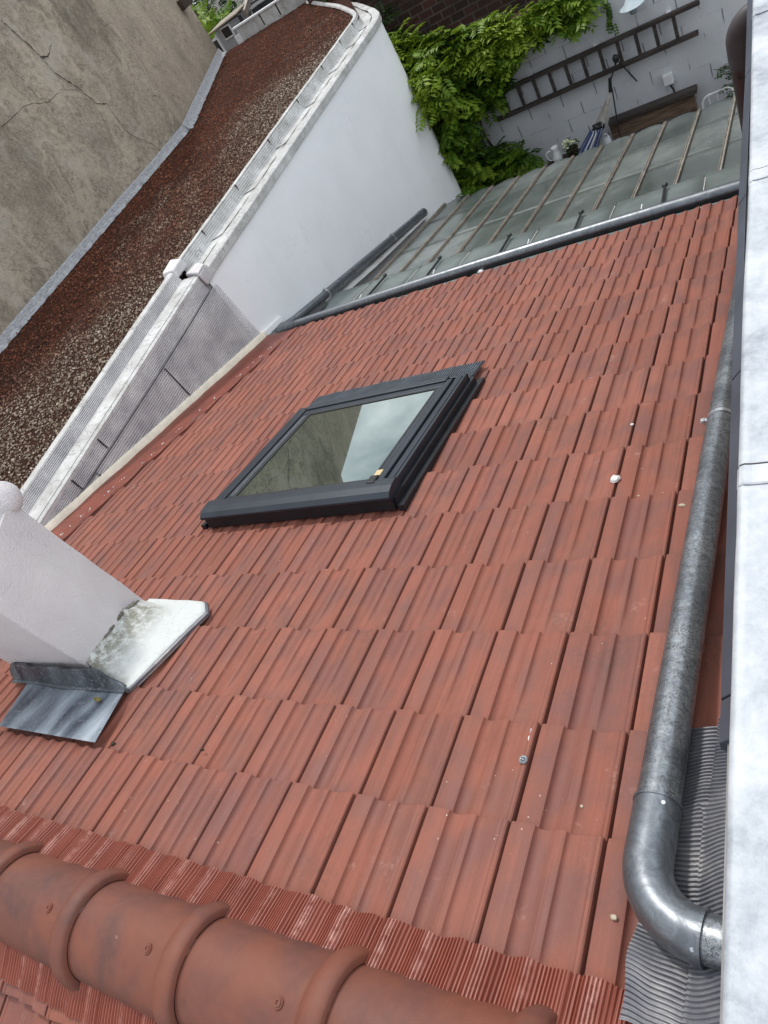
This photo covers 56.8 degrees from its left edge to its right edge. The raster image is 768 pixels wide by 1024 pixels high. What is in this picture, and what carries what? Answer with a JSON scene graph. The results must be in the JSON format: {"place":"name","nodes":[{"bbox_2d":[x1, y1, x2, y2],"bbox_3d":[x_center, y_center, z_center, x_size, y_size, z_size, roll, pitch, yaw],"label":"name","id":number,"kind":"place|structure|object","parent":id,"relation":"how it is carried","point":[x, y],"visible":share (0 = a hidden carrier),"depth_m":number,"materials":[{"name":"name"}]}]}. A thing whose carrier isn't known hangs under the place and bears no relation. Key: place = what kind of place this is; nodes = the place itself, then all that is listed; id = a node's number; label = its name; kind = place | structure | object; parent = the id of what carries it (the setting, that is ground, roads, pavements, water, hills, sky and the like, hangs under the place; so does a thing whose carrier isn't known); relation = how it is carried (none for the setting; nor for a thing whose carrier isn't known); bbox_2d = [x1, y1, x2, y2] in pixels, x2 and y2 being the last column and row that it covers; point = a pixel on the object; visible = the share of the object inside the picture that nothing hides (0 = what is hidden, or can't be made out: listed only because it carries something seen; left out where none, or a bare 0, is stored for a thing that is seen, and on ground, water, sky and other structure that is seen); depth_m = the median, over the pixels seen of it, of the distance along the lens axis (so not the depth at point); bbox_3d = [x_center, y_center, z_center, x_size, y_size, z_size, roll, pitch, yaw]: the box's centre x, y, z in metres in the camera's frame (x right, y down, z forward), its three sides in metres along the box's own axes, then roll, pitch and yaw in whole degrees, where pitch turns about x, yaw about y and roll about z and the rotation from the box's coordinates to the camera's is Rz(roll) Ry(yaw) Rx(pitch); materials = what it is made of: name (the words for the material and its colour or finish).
{"place":"outdoors","nodes":[
{"label":"outdoors","id":0,"kind":"place"},
{"bbox_2d":[0,0,225,503],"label":"concrete building","id":1,"kind":"structure","parent":0,"point":[101,103],"depth_m":9.06,"materials":[{"name":"grey concrete"}]},
{"bbox_2d":[0,1,352,488],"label":"gravel","id":2,"kind":"structure","parent":0,"point":[188,172],"depth_m":8.06,"materials":[{"name":"brown gravel"}]},
{"bbox_2d":[241,0,273,18],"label":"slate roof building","id":3,"kind":"structure","parent":0,"point":[257,5],"depth_m":13.71,"materials":[{"name":"white paint"}]},
{"bbox_2d":[0,195,738,1023],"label":"tiled house","id":4,"kind":"structure","parent":0,"point":[358,605],"depth_m":2.41,"materials":[{"name":"tile"}]},
{"bbox_2d":[94,697,100,702],"bbox_3d":[-1.146,0.749,2.841,0.047,0.013,0.019,10,60,43],"label":"dry leaf","id":5,"kind":"object","parent":4,"relation":"on","point":[97,699],"visible":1,"depth_m":2.84,"materials":[{"name":"yellow plant"}]},
{"bbox_2d":[276,179,739,332],"bbox_3d":[0.807,-2.051,5.986,4.596,0.275,0.375,-5,50,35],"label":"gutter","id":6,"kind":"object","parent":4,"relation":"attached to","point":[659,211],"visible":0.81,"depth_m":5.53,"materials":[{"name":"grey metal"}]},
{"bbox_2d":[519,731,530,763],"bbox_3d":[0.373,0.609,1.853,0.023,0.033,0.105,-8,48,32],"label":"mortar drip","id":7,"kind":"object","parent":4,"relation":"on","point":[523,759],"visible":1,"depth_m":1.82,"materials":[{"name":"grey concrete"}]},
{"bbox_2d":[610,914,617,919],"bbox_3d":[0.465,0.820,1.437,0.016,0.008,0.012,-6,50,34],"label":"pebble","id":8,"kind":"object","parent":4,"relation":"on","point":[613,917],"visible":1,"depth_m":1.44,"materials":[{"name":"beige stone"}]},
{"bbox_2d":[610,475,620,482],"bbox_3d":[0.869,-0.123,2.666,0.039,0.022,0.038,-6,50,34],"label":"pebble","id":9,"kind":"object","parent":4,"relation":"on","point":[615,478],"visible":1,"depth_m":2.66,"materials":[{"name":"white stone"}]},
{"bbox_2d":[622,270,735,970],"bbox_3d":[1.553,-0.665,2.828,0.450,1.326,4.605,-6,50,34],"label":"drainpipe","id":10,"kind":"object","parent":4,"relation":"attached to","point":[673,920],"visible":0.89,"depth_m":1.60,"materials":[{"name":"metal"}]},
{"bbox_2d":[307,0,538,47],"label":"brick building","id":11,"kind":"structure","parent":0,"point":[446,14],"depth_m":11.63,"materials":[{"name":"brown brick"}]},
{"bbox_2d":[193,0,704,240],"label":"ground","id":12,"kind":"structure","parent":0,"point":[215,3],"depth_m":66.08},
{"bbox_2d":[190,0,253,39],"bbox_3d":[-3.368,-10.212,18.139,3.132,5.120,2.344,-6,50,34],"label":"tree","id":13,"kind":"object","parent":12,"relation":"on","point":[220,17],"visible":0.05,"depth_m":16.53,"materials":[{"name":"green plant"}]},
{"bbox_2d":[208,3,251,51],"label":"outbuilding","id":14,"kind":"structure","parent":12,"relation":"on","point":[223,39],"depth_m":13.94,"materials":[{"name":"white concrete"}]},
{"bbox_2d":[220,23,234,39],"bbox_3d":[-3.068,-9.401,13.916,0.240,0.215,0.050,-6,50,34],"label":"window","id":15,"kind":"structure","parent":14,"relation":"in","point":[226,30],"depth_m":13.89,"materials":[{"name":"black glass"}]},
{"bbox_2d":[0,0,462,530],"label":"gravel roof building","id":16,"kind":"structure","parent":12,"relation":"on","point":[345,170],"depth_m":7.55,"materials":[{"name":"white concrete"}]},
{"bbox_2d":[293,208,427,318],"bbox_3d":[-0.207,-3.062,8.642,0.112,1.129,3.630,-6,50,34],"label":"drainpipe","id":17,"kind":"object","parent":16,"relation":"attached to","point":[324,295],"visible":0.93,"depth_m":8.41,"materials":[{"name":"metal"}]},
{"bbox_2d":[309,96,741,314],"bbox_3d":[2.183,-2.632,8.133,4.560,3.232,4.003,-6,50,34],"label":"glass canopy","id":18,"kind":"object","parent":16,"relation":"attached to","point":[685,154],"visible":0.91,"depth_m":7.32,"materials":[{"name":"clear glass"}]},
{"bbox_2d":[321,0,423,37],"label":"tree","id":19,"kind":"object","parent":12,"relation":"on","point":[389,17],"visible":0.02,"depth_m":11.31,"materials":[{"name":"green plant"}]},
{"bbox_2d":[387,0,606,196],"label":"climbing plant","id":20,"kind":"object","parent":12,"relation":"on","point":[460,80],"visible":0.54,"depth_m":10.12,"materials":[{"name":"green plant"}]},
{"bbox_2d":[547,148,579,166],"bbox_3d":[3.085,-4.939,11.144,0.650,1.305,0.400,-6,50,34],"label":"side table","id":21,"kind":"object","parent":12,"relation":"on","point":[564,156],"visible":0.09,"depth_m":10.87,"materials":[{"name":"brown wood"}]},
{"bbox_2d":[546,145,562,162],"bbox_3d":[2.574,-5.380,10.723,0.221,0.252,0.150,-6,50,34],"label":"jug","id":22,"kind":"object","parent":21,"relation":"on","point":[557,155],"visible":0.89,"depth_m":10.66,"materials":[{"name":"white ceramic"}]},
{"bbox_2d":[561,136,578,157],"bbox_3d":[2.785,-5.420,10.551,0.283,0.312,0.298,-6,50,34],"label":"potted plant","id":23,"kind":"object","parent":21,"relation":"on","point":[571,149],"visible":0.99,"depth_m":10.53,"materials":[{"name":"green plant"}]},
{"bbox_2d":[473,0,746,171],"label":"garden wall","id":24,"kind":"structure","parent":12,"relation":"on","point":[546,126],"depth_m":10.12,"materials":[{"name":"brick"}]},
{"bbox_2d":[600,0,618,35],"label":"climbing plant","id":25,"kind":"object","parent":24,"relation":"attached to","point":[606,6],"visible":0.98,"depth_m":9.56,"materials":[{"name":"green plant"}]},
{"bbox_2d":[619,0,643,14],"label":"wall lamp","id":26,"kind":"object","parent":24,"relation":"attached to","point":[630,7],"visible":1,"depth_m":9.21,"materials":[{"name":"white ceramic"}]},
{"bbox_2d":[662,71,674,92],"bbox_3d":[4.058,-6.012,10.073,0.125,0.401,0.080,-6,50,34],"label":"junction box","id":27,"kind":"object","parent":24,"relation":"attached to","point":[667,78],"visible":0.91,"depth_m":9.97,"materials":[{"name":"white plastic"}]},
{"bbox_3d":[2.215,-6.360,10.540,0.098,0.275,0.079,-6,50,34],"label":"wall hook","id":28,"kind":"object","parent":24,"relation":"attached to","visible":0},
{"bbox_2d":[496,0,699,121],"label":"ladder","id":29,"kind":"object","parent":28,"relation":"hanging from","point":[622,36],"visible":0.9,"depth_m":9.95,"materials":[{"name":"brown wood"}]},
{"bbox_2d":[578,54,636,154],"bbox_3d":[3.031,-5.560,10.362,1.624,1.490,0.276,-27,41,14],"label":"hammock","id":30,"kind":"object","parent":29,"relation":"hanging from","point":[592,138],"visible":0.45,"depth_m":10.29,"materials":[{"name":"blue fabric"}]},
{"bbox_2d":[603,133,611,145],"bbox_3d":[3.290,-5.379,10.411,0.118,0.339,0.125,-6,50,34],"label":"cushion","id":31,"kind":"object","parent":30,"relation":"hanging from","point":[606,139],"visible":0.43,"depth_m":10.33,"materials":[{"name":"white fabric"}]},
{"bbox_2d":[702,86,734,108],"bbox_3d":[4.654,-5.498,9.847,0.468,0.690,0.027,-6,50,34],"label":"metal garden chair","id":32,"kind":"object","parent":12,"relation":"on","point":[716,92],"visible":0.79,"depth_m":9.65,"materials":[{"name":"white metal"}]},
{"bbox_2d":[713,63,733,98],"bbox_3d":[4.971,-5.478,9.912,0.450,1.671,0.454,-43,39,-4],"label":"shrub","id":33,"kind":"object","parent":12,"relation":"on","point":[724,68],"visible":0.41,"depth_m":9.55,"materials":[{"name":"green plant"}]},
{"bbox_2d":[719,0,767,1023],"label":"parapet wall","id":34,"kind":"structure","parent":12,"relation":"on","point":[743,738],"depth_m":1.53,"materials":[{"name":"paint"}]},
{"bbox_2d":[725,3,746,130],"bbox_3d":[3.312,-1.924,5.777,0.349,4.266,0.140,-6,50,34],"label":"downpipe","id":35,"kind":"object","parent":34,"relation":"attached to","point":[735,42],"visible":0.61,"depth_m":4.63,"materials":[{"name":"brown metal"}]},
{"bbox_2d":[608,84,697,139],"bbox_3d":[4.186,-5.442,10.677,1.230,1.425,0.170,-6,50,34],"label":"bench","id":36,"kind":"object","parent":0,"point":[666,107],"visible":0.41,"depth_m":10.26,"materials":[{"name":"brown wood"}]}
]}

